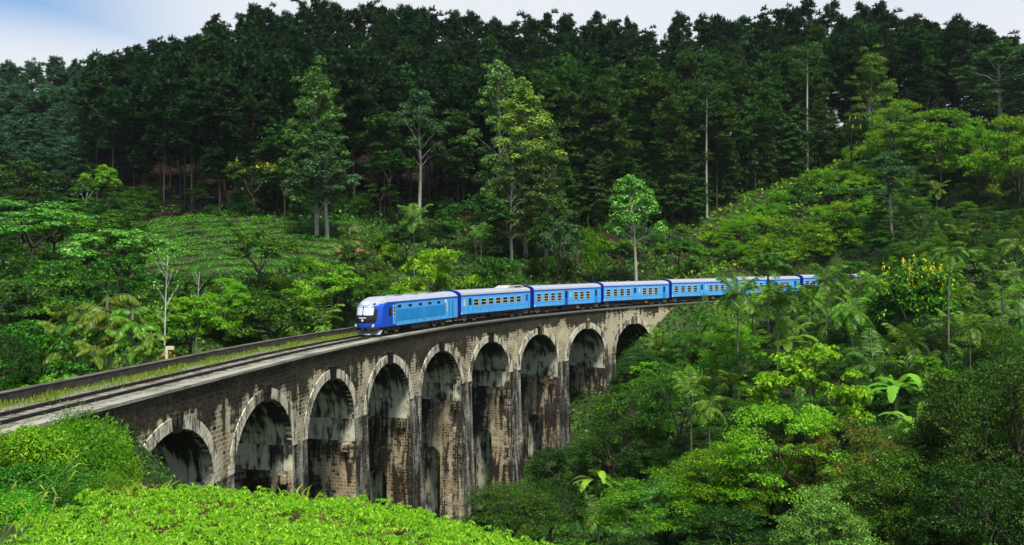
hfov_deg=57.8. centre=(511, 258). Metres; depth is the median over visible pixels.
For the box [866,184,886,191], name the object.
shrub
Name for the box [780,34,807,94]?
pine tree
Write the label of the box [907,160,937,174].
shrub
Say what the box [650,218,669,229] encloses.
shrub
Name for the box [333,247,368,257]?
bare earth
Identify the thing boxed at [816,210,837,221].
shrub
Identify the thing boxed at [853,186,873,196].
shrub
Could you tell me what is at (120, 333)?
fishtail palm
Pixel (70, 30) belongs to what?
sky
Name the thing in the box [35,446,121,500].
bush
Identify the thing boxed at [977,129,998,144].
shrub
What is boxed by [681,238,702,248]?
shrub
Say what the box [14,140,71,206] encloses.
eucalyptus tree
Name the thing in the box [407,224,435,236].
shrub
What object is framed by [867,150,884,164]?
shrub
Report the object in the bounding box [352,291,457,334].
locomotive
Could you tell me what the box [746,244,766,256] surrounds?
shrub
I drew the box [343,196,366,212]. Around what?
shrub
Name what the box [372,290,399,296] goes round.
broadleaf tree
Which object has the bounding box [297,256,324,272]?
shrub
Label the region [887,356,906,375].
shrub
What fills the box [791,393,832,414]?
shrub
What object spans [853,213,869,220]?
shrub
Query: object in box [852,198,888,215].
shrub
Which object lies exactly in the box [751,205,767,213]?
shrub
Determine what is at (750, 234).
shrub
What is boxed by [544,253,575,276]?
shrub
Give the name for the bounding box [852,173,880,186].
shrub
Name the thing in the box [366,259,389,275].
shrub
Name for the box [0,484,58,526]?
bush
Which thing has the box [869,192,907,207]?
shrub
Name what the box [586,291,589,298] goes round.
window
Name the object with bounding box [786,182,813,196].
shrub
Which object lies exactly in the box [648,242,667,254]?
shrub
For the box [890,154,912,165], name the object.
shrub
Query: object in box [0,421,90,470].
bush
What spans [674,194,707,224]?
broadleaf tree
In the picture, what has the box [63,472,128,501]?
bush
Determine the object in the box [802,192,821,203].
shrub
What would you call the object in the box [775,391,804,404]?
shrub
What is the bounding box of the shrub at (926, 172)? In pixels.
[918,167,935,180]
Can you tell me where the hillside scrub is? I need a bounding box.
[655,125,1023,282]
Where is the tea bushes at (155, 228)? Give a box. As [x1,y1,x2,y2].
[125,211,369,273]
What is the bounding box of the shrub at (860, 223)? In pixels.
[852,215,889,231]
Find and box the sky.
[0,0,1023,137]
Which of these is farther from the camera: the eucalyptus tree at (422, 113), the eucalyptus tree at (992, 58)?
the eucalyptus tree at (992, 58)
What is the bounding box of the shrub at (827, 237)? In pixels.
[803,227,835,241]
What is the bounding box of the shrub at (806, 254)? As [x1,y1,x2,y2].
[796,250,810,260]
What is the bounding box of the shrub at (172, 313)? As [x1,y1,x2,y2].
[162,311,198,326]
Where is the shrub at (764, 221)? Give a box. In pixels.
[750,214,784,230]
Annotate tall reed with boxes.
[0,490,30,543]
[11,438,97,542]
[29,471,79,535]
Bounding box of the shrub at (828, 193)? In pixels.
[807,186,847,203]
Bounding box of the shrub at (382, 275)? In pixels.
[367,271,388,285]
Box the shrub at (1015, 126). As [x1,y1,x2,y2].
[1005,120,1022,129]
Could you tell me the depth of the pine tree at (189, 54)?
218.26 m
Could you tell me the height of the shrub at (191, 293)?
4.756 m
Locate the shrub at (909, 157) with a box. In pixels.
[901,153,923,165]
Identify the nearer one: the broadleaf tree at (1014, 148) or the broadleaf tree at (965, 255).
the broadleaf tree at (965, 255)
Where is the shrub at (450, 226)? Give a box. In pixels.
[429,218,458,237]
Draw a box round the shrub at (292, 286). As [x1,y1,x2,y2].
[285,280,307,295]
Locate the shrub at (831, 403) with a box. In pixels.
[827,400,871,414]
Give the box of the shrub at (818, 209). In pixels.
[804,203,827,214]
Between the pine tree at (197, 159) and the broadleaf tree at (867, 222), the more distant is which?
the pine tree at (197, 159)
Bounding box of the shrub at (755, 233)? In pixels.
[742,228,761,237]
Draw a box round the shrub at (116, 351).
[69,335,124,357]
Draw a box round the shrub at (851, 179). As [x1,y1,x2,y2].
[843,174,862,186]
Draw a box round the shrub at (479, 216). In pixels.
[473,212,483,220]
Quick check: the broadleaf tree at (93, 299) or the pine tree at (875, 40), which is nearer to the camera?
the broadleaf tree at (93, 299)
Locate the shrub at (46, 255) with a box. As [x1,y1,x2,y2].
[33,247,62,264]
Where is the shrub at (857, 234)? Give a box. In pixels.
[849,227,888,242]
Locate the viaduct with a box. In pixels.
[0,297,734,524]
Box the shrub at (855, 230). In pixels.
[842,224,872,236]
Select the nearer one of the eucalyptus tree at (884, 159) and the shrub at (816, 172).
the eucalyptus tree at (884, 159)
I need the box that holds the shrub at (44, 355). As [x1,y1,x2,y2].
[3,348,54,365]
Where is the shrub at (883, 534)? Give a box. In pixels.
[867,515,904,544]
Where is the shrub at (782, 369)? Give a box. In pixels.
[767,352,788,371]
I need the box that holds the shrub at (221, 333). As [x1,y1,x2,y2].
[211,319,254,343]
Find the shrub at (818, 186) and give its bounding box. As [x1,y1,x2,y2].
[810,182,828,192]
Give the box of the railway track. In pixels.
[0,298,736,425]
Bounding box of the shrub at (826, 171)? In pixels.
[819,169,835,177]
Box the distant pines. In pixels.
[181,26,800,106]
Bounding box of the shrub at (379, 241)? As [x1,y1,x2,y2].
[367,230,392,248]
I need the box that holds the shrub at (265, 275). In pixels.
[250,269,282,291]
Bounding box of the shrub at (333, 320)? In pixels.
[318,310,341,327]
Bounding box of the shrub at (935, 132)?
[927,126,951,136]
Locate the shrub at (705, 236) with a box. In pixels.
[696,230,722,245]
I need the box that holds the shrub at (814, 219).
[806,215,823,222]
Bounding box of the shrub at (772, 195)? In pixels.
[766,188,790,203]
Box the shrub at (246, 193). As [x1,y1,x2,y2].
[231,186,260,206]
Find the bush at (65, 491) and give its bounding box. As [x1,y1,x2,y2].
[1,471,92,505]
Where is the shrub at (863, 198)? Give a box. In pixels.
[853,194,875,204]
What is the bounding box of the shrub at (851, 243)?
[843,236,871,248]
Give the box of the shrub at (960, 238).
[942,232,966,241]
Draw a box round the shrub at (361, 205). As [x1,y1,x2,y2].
[349,190,377,215]
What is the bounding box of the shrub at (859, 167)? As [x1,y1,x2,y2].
[850,164,864,171]
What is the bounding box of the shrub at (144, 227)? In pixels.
[132,221,152,234]
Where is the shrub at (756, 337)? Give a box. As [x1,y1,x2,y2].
[741,329,765,339]
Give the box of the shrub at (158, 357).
[152,351,173,360]
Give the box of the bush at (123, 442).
[90,414,145,491]
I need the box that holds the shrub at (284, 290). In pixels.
[275,288,306,303]
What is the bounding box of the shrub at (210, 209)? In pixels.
[201,203,220,216]
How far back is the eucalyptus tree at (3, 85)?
353.27 m
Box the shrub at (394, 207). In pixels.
[385,197,413,216]
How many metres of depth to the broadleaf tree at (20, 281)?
117.90 m
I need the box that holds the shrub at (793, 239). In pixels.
[783,235,803,245]
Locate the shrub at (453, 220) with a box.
[437,214,467,229]
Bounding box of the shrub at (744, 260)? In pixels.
[732,256,755,268]
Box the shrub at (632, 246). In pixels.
[609,237,641,252]
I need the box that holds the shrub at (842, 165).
[831,160,856,172]
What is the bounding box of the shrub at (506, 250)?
[489,241,515,256]
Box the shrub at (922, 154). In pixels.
[911,149,929,160]
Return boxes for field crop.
[0,483,561,544]
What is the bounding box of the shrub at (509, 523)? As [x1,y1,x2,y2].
[492,510,530,529]
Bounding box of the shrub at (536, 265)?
[520,255,553,274]
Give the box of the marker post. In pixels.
[165,346,173,358]
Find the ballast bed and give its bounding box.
[0,314,539,428]
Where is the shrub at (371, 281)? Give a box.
[336,273,380,301]
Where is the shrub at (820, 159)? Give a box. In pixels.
[816,158,836,165]
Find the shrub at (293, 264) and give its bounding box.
[288,256,306,270]
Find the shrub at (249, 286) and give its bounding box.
[231,276,262,295]
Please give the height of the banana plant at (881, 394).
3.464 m
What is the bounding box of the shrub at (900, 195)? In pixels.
[893,189,911,198]
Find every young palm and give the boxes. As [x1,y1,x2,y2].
[285,310,310,335]
[300,285,344,331]
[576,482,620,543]
[595,441,616,457]
[645,333,668,351]
[697,378,720,397]
[706,300,725,319]
[725,309,745,330]
[742,427,818,529]
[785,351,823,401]
[787,295,808,321]
[862,340,909,390]
[871,331,895,353]
[956,299,991,322]
[1003,260,1023,281]
[1005,275,1023,298]
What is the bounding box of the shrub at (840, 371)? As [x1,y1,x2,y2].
[813,359,844,380]
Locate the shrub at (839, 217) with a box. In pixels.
[814,207,855,230]
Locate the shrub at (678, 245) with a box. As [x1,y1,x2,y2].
[669,243,682,251]
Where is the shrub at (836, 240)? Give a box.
[821,234,843,246]
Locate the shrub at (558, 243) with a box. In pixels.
[555,235,579,249]
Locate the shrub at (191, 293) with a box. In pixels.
[171,275,203,298]
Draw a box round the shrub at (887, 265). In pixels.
[871,256,908,274]
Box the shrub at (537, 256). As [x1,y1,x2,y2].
[530,251,543,260]
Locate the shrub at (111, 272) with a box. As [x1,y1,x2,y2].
[98,265,115,277]
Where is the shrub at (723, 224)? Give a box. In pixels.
[713,218,749,232]
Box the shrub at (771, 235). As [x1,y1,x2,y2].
[759,233,782,241]
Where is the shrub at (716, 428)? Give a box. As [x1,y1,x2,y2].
[689,424,722,442]
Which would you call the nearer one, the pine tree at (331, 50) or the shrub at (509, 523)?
the shrub at (509, 523)
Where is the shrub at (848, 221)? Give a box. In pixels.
[840,216,863,229]
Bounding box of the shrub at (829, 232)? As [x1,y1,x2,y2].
[820,225,846,237]
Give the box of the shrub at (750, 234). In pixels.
[741,232,760,248]
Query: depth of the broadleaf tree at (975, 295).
133.37 m
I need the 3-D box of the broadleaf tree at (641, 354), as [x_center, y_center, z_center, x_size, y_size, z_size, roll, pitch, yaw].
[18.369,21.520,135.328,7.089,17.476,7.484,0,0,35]
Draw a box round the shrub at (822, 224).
[814,222,833,230]
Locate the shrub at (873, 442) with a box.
[850,427,889,448]
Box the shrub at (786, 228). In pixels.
[765,220,796,240]
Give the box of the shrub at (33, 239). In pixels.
[17,233,37,242]
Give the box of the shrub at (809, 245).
[796,240,825,254]
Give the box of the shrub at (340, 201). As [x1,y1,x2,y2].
[328,192,348,212]
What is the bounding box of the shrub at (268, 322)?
[233,310,272,328]
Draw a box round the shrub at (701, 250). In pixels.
[688,244,709,253]
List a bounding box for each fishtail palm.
[35,321,85,367]
[44,301,105,368]
[70,293,147,369]
[73,340,120,373]
[105,306,162,365]
[128,331,169,362]
[336,225,365,263]
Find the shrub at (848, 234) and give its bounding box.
[838,227,854,240]
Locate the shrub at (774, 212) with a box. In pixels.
[759,207,791,221]
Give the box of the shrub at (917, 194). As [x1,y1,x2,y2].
[907,186,925,196]
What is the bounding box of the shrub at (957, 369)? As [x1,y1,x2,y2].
[927,363,974,390]
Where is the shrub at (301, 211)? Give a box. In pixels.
[287,202,314,216]
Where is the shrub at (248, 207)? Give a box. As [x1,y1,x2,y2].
[227,195,261,214]
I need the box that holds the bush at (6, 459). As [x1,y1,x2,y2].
[0,436,34,472]
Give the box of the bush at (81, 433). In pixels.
[32,399,134,480]
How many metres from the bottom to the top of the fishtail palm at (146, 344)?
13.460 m
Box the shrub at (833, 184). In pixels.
[819,182,842,191]
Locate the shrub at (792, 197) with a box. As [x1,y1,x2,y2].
[785,194,797,202]
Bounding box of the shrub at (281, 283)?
[262,273,296,295]
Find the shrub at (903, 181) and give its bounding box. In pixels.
[897,178,915,192]
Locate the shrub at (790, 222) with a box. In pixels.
[780,218,799,226]
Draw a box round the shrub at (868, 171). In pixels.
[858,165,883,175]
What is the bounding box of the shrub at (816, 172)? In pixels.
[802,169,821,179]
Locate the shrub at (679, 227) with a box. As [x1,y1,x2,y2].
[668,223,688,234]
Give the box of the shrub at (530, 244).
[520,240,535,250]
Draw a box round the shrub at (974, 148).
[967,139,985,153]
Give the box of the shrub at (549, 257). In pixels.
[542,254,562,268]
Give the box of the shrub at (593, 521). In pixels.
[579,507,610,530]
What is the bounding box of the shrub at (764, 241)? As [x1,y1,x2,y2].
[747,235,775,249]
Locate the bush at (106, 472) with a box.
[87,465,135,490]
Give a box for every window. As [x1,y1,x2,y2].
[473,299,478,305]
[481,298,485,304]
[488,298,493,303]
[496,297,500,303]
[503,297,507,302]
[516,296,520,301]
[537,293,540,301]
[544,293,547,300]
[551,293,554,300]
[557,292,561,299]
[580,291,583,298]
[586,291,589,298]
[606,289,610,296]
[613,289,617,295]
[626,288,629,295]
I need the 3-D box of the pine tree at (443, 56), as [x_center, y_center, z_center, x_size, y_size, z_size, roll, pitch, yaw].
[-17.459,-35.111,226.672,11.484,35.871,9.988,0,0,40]
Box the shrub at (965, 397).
[934,385,977,411]
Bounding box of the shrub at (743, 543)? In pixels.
[727,540,762,544]
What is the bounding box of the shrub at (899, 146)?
[888,141,918,151]
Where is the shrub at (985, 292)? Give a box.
[973,289,999,301]
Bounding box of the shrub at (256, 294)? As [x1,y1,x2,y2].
[221,282,273,310]
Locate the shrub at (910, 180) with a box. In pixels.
[898,176,928,188]
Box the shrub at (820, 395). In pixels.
[814,391,826,399]
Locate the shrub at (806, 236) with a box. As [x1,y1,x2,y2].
[796,230,818,243]
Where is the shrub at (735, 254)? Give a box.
[722,242,749,256]
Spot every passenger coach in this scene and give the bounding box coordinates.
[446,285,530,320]
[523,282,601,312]
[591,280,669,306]
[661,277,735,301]
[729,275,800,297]
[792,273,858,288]
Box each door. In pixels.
[392,304,395,324]
[468,297,472,313]
[525,293,528,307]
[565,290,567,304]
[594,289,597,302]
[633,287,636,299]
[663,286,665,297]
[700,284,703,295]
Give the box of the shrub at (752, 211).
[743,209,760,219]
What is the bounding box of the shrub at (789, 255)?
[763,244,796,261]
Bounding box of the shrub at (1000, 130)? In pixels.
[992,127,1007,133]
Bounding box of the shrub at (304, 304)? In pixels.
[280,290,326,314]
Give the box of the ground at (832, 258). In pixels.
[0,122,1023,544]
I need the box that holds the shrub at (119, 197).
[109,189,137,208]
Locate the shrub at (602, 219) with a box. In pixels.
[584,211,608,225]
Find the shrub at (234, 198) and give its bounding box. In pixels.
[218,187,249,210]
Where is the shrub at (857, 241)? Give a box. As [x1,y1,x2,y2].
[846,231,877,249]
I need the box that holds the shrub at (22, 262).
[9,255,27,269]
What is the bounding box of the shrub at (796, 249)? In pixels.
[775,241,803,257]
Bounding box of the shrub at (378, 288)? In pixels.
[370,281,389,291]
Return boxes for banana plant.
[571,469,612,499]
[739,319,774,342]
[754,318,817,354]
[856,382,887,410]
[862,373,926,415]
[878,402,949,448]
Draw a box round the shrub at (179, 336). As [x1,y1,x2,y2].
[163,321,194,343]
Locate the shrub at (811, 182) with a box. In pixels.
[799,176,820,186]
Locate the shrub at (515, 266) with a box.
[509,259,519,270]
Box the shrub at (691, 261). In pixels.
[672,253,708,273]
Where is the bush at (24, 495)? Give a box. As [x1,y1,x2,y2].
[0,488,44,515]
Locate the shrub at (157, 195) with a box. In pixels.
[136,184,162,208]
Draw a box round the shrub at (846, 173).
[821,169,853,182]
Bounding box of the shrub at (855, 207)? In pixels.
[842,203,863,214]
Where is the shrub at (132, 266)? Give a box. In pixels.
[119,261,144,272]
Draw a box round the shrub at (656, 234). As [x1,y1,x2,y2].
[648,232,666,242]
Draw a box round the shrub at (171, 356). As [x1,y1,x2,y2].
[157,352,174,359]
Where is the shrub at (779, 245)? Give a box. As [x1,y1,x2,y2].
[758,237,792,251]
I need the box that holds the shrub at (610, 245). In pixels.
[594,235,614,251]
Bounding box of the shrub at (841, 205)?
[826,201,852,212]
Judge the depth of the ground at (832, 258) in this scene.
170.54 m
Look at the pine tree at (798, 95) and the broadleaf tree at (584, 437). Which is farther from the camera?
the pine tree at (798, 95)
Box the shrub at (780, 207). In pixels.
[764,200,789,213]
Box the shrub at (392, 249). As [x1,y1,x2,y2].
[375,243,407,262]
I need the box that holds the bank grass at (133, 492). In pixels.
[0,423,399,515]
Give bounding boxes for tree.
[0,59,19,80]
[0,63,30,89]
[0,79,9,99]
[0,89,40,131]
[0,108,26,155]
[0,126,23,194]
[0,145,33,194]
[0,159,51,217]
[0,188,22,196]
[0,189,93,211]
[0,196,27,216]
[0,199,98,270]
[0,220,39,255]
[0,239,27,270]
[0,280,31,323]
[0,282,77,352]
[0,299,28,327]
[0,319,100,379]
[0,332,42,390]
[0,373,78,390]
[1,279,46,304]
[2,83,24,102]
[2,101,37,182]
[4,305,61,345]
[8,294,123,357]
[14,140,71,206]
[15,113,52,182]
[15,258,120,324]
[17,57,45,91]
[17,82,31,99]
[17,208,98,255]
[20,60,44,91]
[20,282,74,320]
[22,252,113,289]
[23,97,45,123]
[25,89,60,127]
[27,124,49,146]
[27,299,71,322]
[31,81,51,97]
[34,84,47,98]
[35,158,109,211]
[35,197,100,236]
[37,55,70,90]
[39,101,82,160]
[41,84,74,129]
[41,130,94,201]
[43,109,93,170]
[44,57,70,87]
[44,126,78,160]
[45,138,85,183]
[46,86,68,103]
[47,212,103,247]
[54,314,102,357]
[55,228,187,286]
[56,66,86,85]
[59,58,85,90]
[65,70,116,201]
[67,85,76,98]
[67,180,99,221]
[68,55,114,191]
[71,223,123,239]
[71,254,161,302]
[72,62,111,198]
[74,196,112,218]
[77,164,122,221]
[77,291,124,314]
[80,233,150,287]
[85,213,133,228]
[86,191,136,229]
[89,48,110,65]
[89,84,133,177]
[92,70,132,185]
[99,53,116,164]
[100,197,153,230]
[101,233,140,253]
[102,56,127,168]
[103,56,126,177]
[103,292,167,330]
[104,84,146,186]
[106,187,127,196]
[112,43,145,57]
[112,71,164,204]
[114,186,144,193]
[114,187,157,216]
[117,54,130,166]
[121,50,136,64]
[125,285,181,337]
[126,50,159,186]
[129,185,157,206]
[132,194,159,212]
[136,72,170,202]
[139,38,164,55]
[139,68,182,206]
[144,295,242,353]
[147,248,184,351]
[150,35,164,52]
[152,39,170,63]
[153,53,179,186]
[154,199,186,215]
[154,275,225,326]
[155,44,171,168]
[156,40,195,172]
[158,51,203,208]
[158,97,194,202]
[160,48,199,156]
[166,76,218,213]
[168,34,186,43]
[170,188,214,216]
[179,220,204,235]
[182,35,194,44]
[183,57,226,206]
[184,70,213,202]
[185,68,199,195]
[187,266,209,352]
[188,184,228,210]
[189,70,245,210]
[190,32,202,45]
[192,30,225,157]
[198,36,234,177]
[200,12,230,35]
[200,21,240,46]
[204,277,253,345]
[209,23,231,33]
[213,66,239,190]
[213,76,260,190]
[213,211,237,226]
[221,157,288,215]
[223,229,304,289]
[224,38,240,158]
[224,297,332,339]
[227,80,279,198]
[228,39,266,189]
[230,35,256,172]
[231,14,254,44]
[233,2,269,41]
[242,49,294,205]
[244,58,265,197]
[245,119,297,210]
[249,1,281,51]
[249,199,277,211]
[251,219,267,238]
[253,49,305,209]
[258,185,283,210]
[259,289,300,330]
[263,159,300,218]
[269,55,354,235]
[269,189,302,212]
[274,9,298,41]
[278,45,301,200]
[279,24,313,57]
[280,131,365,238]
[282,70,323,171]
[282,260,363,329]
[283,34,315,72]
[284,11,301,33]
[286,216,313,230]
[290,0,316,37]
[298,34,320,72]
[299,0,329,41]
[299,63,342,214]
[309,45,334,71]
[309,59,359,204]
[311,1,352,46]
[314,31,339,57]
[315,275,357,312]
[316,48,336,68]
[319,202,342,209]
[323,278,375,324]
[325,1,349,33]
[329,48,371,202]
[332,39,372,198]
[336,45,379,196]
[336,246,371,277]
[339,2,370,47]
[352,0,381,38]
[357,110,407,216]
[360,183,399,221]
[361,39,378,154]
[361,147,419,223]
[362,53,387,194]
[366,0,391,55]
[366,72,417,210]
[367,54,395,181]
[369,65,415,196]
[369,191,396,213]
[371,91,410,201]
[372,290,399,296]
[373,8,401,57]
[381,225,430,262]
[384,61,414,191]
[389,4,403,31]
[389,247,483,294]
[391,9,424,54]
[391,88,450,218]
[392,37,422,177]
[392,80,434,203]
[395,209,412,242]
[397,3,428,39]
[397,203,433,279]
[405,198,438,205]
[410,67,444,203]
[410,74,451,209]
[415,6,432,27]
[422,5,447,59]
[423,223,454,249]
[425,73,446,197]
[427,37,451,169]
[428,196,455,219]
[430,64,462,204]
[432,41,462,184]
[433,106,475,216]
[434,192,516,260]
[437,9,458,45]
[442,82,490,213]
[444,9,472,40]
[444,76,461,196]
[451,9,482,70]
[452,59,471,178]
[452,476,570,538]
[453,72,484,199]
[455,72,473,191]
[456,256,525,289]
[460,59,525,237]
[463,216,479,245]
[465,19,499,56]
[466,53,505,82]
[466,71,506,214]
[469,222,493,265]
[470,190,483,195]
[475,34,505,80]
[475,236,503,256]
[478,145,547,259]
[481,206,517,238]
[482,89,510,199]
[487,17,509,47]
[487,77,566,257]
[489,16,502,48]
[494,53,525,97]
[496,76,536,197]
[497,19,528,79]
[500,477,558,508]
[501,84,535,208]
[505,61,531,80]
[509,479,589,542]
[516,9,540,41]
[519,122,577,263]
[521,18,548,50]
[521,199,585,284]
[522,446,601,509]
[523,59,551,81]
[527,466,585,499]
[529,72,561,174]
[530,68,552,102]
[530,71,566,163]
[537,221,589,283]
[540,6,561,52]
[543,50,575,109]
[543,62,587,199]
[543,459,584,487]
[549,12,574,55]
[549,535,601,544]
[550,166,586,221]
[552,87,589,218]
[552,146,579,202]
[554,31,570,54]
[555,11,579,42]
[557,41,586,79]
[558,54,585,196]
[562,459,585,480]
[563,439,594,458]
[565,66,595,198]
[568,456,609,472]
[571,428,624,470]
[572,416,657,491]
[574,164,603,219]
[575,75,621,222]
[578,10,606,44]
[578,20,598,61]
[579,149,621,227]
[579,465,737,544]
[580,76,594,185]
[584,51,616,86]
[584,98,630,212]
[586,381,675,472]
[588,86,622,143]
[593,396,617,441]
[595,24,616,65]
[595,132,625,217]
[596,62,633,186]
[596,393,646,437]
[598,117,644,227]
[601,18,622,43]
[603,18,628,64]
[603,174,668,280]
[607,369,638,391]
[607,539,656,544]
[608,243,636,275]
[609,429,633,449]
[610,94,643,202]
[613,48,650,150]
[613,443,671,478]
[614,346,657,374]
[615,159,651,212]
[616,55,669,174]
[617,30,649,57]
[618,377,682,404]
[620,15,640,49]
[623,476,703,544]
[625,222,650,261]
[626,150,653,191]
[626,406,674,438]
[628,356,662,384]
[628,361,672,384]
[630,170,661,227]
[633,138,661,209]
[633,201,661,226]
[633,358,723,455]
[637,96,668,169]
[637,371,663,393]
[638,28,656,52]
[639,349,671,366]
[642,368,685,406]
[643,24,661,62]
[643,324,677,359]
[644,236,665,270]
[646,144,689,218]
[648,92,700,225]
[651,452,746,533]
[652,69,678,82]
[652,70,687,166]
[654,350,682,378]
[655,44,671,70]
[656,161,706,224]
[659,18,687,52]
[659,239,699,277]
[660,388,717,441]
[661,331,707,366]
[663,435,706,462]
[665,231,688,265]
[665,456,695,497]
[667,9,692,51]
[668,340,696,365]
[669,44,702,92]
[669,91,696,199]
[670,440,782,541]
[671,381,713,404]
[672,366,711,457]
[674,95,717,208]
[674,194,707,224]
[675,310,736,372]
[676,36,700,52]
[678,426,730,456]
[679,502,782,544]
[680,72,702,189]
[682,152,713,216]
[686,12,717,51]
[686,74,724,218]
[686,88,714,196]
[687,455,781,534]
[689,385,727,446]
[691,101,745,213]
[691,121,725,204]
[693,339,711,369]
[694,387,726,419]
[696,47,727,173]
[697,47,727,182]
[697,293,715,318]
[698,321,768,394]
[698,365,729,393]
[700,303,725,334]
[702,12,733,46]
[703,438,782,508]
[708,78,736,185]
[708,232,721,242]
[709,400,864,538]
[711,146,747,203]
[711,341,735,382]
[712,240,747,263]
[714,232,738,244]
[714,330,736,355]
[715,273,763,404]
[715,348,782,390]
[716,367,752,411]
[717,57,755,188]
[717,398,787,451]
[719,215,759,242]
[719,383,767,406]
[721,361,739,398]
[722,38,751,169]
[724,16,744,49]
[725,60,754,182]
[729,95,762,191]
[731,15,751,38]
[732,282,773,362]
[734,100,780,189]
[735,464,803,522]
[740,27,758,61]
[740,62,761,166]
[740,75,773,165]
[742,14,766,60]
[744,246,792,356]
[745,291,807,332]
[745,343,875,424]
[748,341,772,356]
[749,78,790,183]
[749,388,799,413]
[751,50,780,169]
[752,121,779,188]
[753,17,779,54]
[756,280,798,372]
[758,5,773,28]
[762,420,822,448]
[763,47,796,175]
[764,19,788,52]
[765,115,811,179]
[765,281,786,291]
[768,315,796,352]
[768,480,893,544]
[769,450,841,518]
[770,2,798,50]
[774,414,915,513]
[775,304,807,345]
[775,374,811,400]
[776,100,830,175]
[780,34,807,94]
[780,396,832,436]
[781,46,799,113]
[782,56,808,167]
[782,444,803,530]
[783,64,808,155]
[785,5,806,35]
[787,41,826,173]
[787,283,822,303]
[787,520,881,544]
[788,182,811,216]
[792,284,825,332]
[793,0,825,123]
[793,66,833,168]
[797,42,825,93]
[798,346,833,374]
[799,319,823,347]
[801,17,828,48]
[801,20,828,65]
[802,50,836,163]
[802,92,836,168]
[808,261,850,339]
[810,109,848,162]
[812,300,842,335]
[814,320,870,368]
[815,0,842,38]
[815,344,870,383]
[816,50,839,121]
[819,276,857,310]
[821,32,852,147]
[823,13,852,130]
[826,281,875,346]
[828,442,998,544]
[831,303,860,343]
[832,25,871,144]
[832,313,905,358]
[833,273,858,302]
[834,296,870,327]
[835,117,874,173]
[835,260,875,282]
[835,318,864,358]
[836,28,873,147]
[836,45,854,145]
[837,289,859,302]
[838,181,866,200]
[838,328,876,369]
[841,144,859,156]
[841,243,896,270]
[842,14,866,46]
[843,44,899,143]
[847,293,911,342]
[847,328,904,394]
[848,446,892,476]
[849,29,884,92]
[849,151,927,242]
[852,0,877,24]
[852,17,886,97]
[852,278,867,304]
[856,270,888,297]
[860,96,938,179]
[861,214,887,233]
[861,254,969,334]
[862,324,875,342]
[864,227,896,248]
[865,316,915,345]
[865,476,954,524]
[868,0,893,24]
[868,268,911,288]
[868,430,925,465]
[869,22,899,106]
[869,200,922,228]
[871,201,886,222]
[871,215,911,246]
[875,6,905,83]
[880,38,910,132]
[880,104,896,137]
[881,24,912,107]
[881,322,932,393]
[884,240,929,261]
[884,510,953,544]
[889,446,1023,544]
[891,16,905,31]
[891,107,978,179]
[893,36,933,115]
[893,87,918,133]
[894,188,916,206]
[896,240,944,260]
[896,357,1023,503]
[897,198,920,221]
[898,16,918,121]
[898,333,934,359]
[899,349,940,380]
[900,231,926,245]
[902,315,975,372]
[903,195,946,226]
[903,529,1002,544]
[905,25,934,77]
[905,26,948,107]
[905,355,956,398]
[906,174,942,196]
[906,323,940,356]
[906,392,970,418]
[908,13,923,27]
[908,21,941,38]
[910,75,947,130]
[910,220,931,244]
[910,312,945,326]
[910,462,1002,506]
[915,236,950,261]
[916,216,958,244]
[917,17,941,34]
[918,89,955,128]
[918,122,968,207]
[918,432,1001,469]
[919,163,960,192]
[919,254,947,272]
[919,318,955,349]
[924,39,956,94]
[924,180,950,211]
[928,210,956,223]
[928,227,968,367]
[929,118,1023,211]
[931,322,961,362]
[932,262,964,284]
[933,22,967,109]
[934,425,1020,473]
[935,308,989,356]
[938,19,974,111]
[939,190,969,215]
[940,250,972,274]
[940,290,959,325]
[942,260,962,271]
[943,21,974,100]
[943,167,982,192]
[944,220,974,245]
[944,308,971,322]
[945,12,977,62]
[945,24,986,123]
[946,77,975,115]
[946,97,974,127]
[947,182,975,198]
[948,39,1023,128]
[949,200,983,221]
[949,312,988,388]
[949,343,989,374]
[950,287,970,315]
[952,211,998,237]
[952,486,1023,532]
[955,275,975,297]
[955,343,1023,465]
[957,247,991,274]
[957,513,1023,544]
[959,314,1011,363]
[959,323,1023,363]
[960,76,994,126]
[960,292,992,311]
[964,232,995,247]
[965,187,987,199]
[966,172,990,183]
[967,113,1023,213]
[967,356,1021,388]
[968,68,1003,126]
[968,244,999,287]
[969,22,986,86]
[969,29,985,96]
[970,294,1017,323]
[971,303,1005,334]
[972,236,1023,269]
[973,34,998,77]
[973,192,1006,210]
[974,27,999,107]
[974,204,1007,232]
[981,264,1023,343]
[983,40,1012,121]
[983,225,1017,245]
[983,436,1021,469]
[984,263,1018,284]
[988,282,1023,324]
[989,89,1018,129]
[991,196,1017,209]
[991,210,1021,237]
[994,29,1021,85]
[994,216,1023,303]
[994,234,1023,265]
[994,333,1023,358]
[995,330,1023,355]
[997,41,1016,90]
[999,208,1023,235]
[1000,174,1023,190]
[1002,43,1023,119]
[1002,80,1022,115]
[1005,299,1023,331]
[1007,201,1023,216]
[1008,190,1023,206]
[1009,246,1023,261]
[1010,298,1023,317]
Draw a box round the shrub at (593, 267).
[576,219,609,281]
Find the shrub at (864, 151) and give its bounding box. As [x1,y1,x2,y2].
[844,145,879,160]
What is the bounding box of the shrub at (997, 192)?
[988,187,1012,200]
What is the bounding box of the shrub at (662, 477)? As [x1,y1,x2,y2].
[651,469,683,496]
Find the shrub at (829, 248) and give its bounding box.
[814,242,835,256]
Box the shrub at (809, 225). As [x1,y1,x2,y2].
[795,220,824,232]
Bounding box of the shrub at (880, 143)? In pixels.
[872,137,898,148]
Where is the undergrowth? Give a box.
[0,120,1023,544]
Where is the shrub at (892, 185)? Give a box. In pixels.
[880,177,905,191]
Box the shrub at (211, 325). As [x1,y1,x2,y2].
[195,307,249,337]
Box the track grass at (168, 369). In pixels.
[0,329,389,422]
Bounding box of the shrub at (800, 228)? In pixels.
[790,224,808,235]
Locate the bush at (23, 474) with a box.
[0,460,68,497]

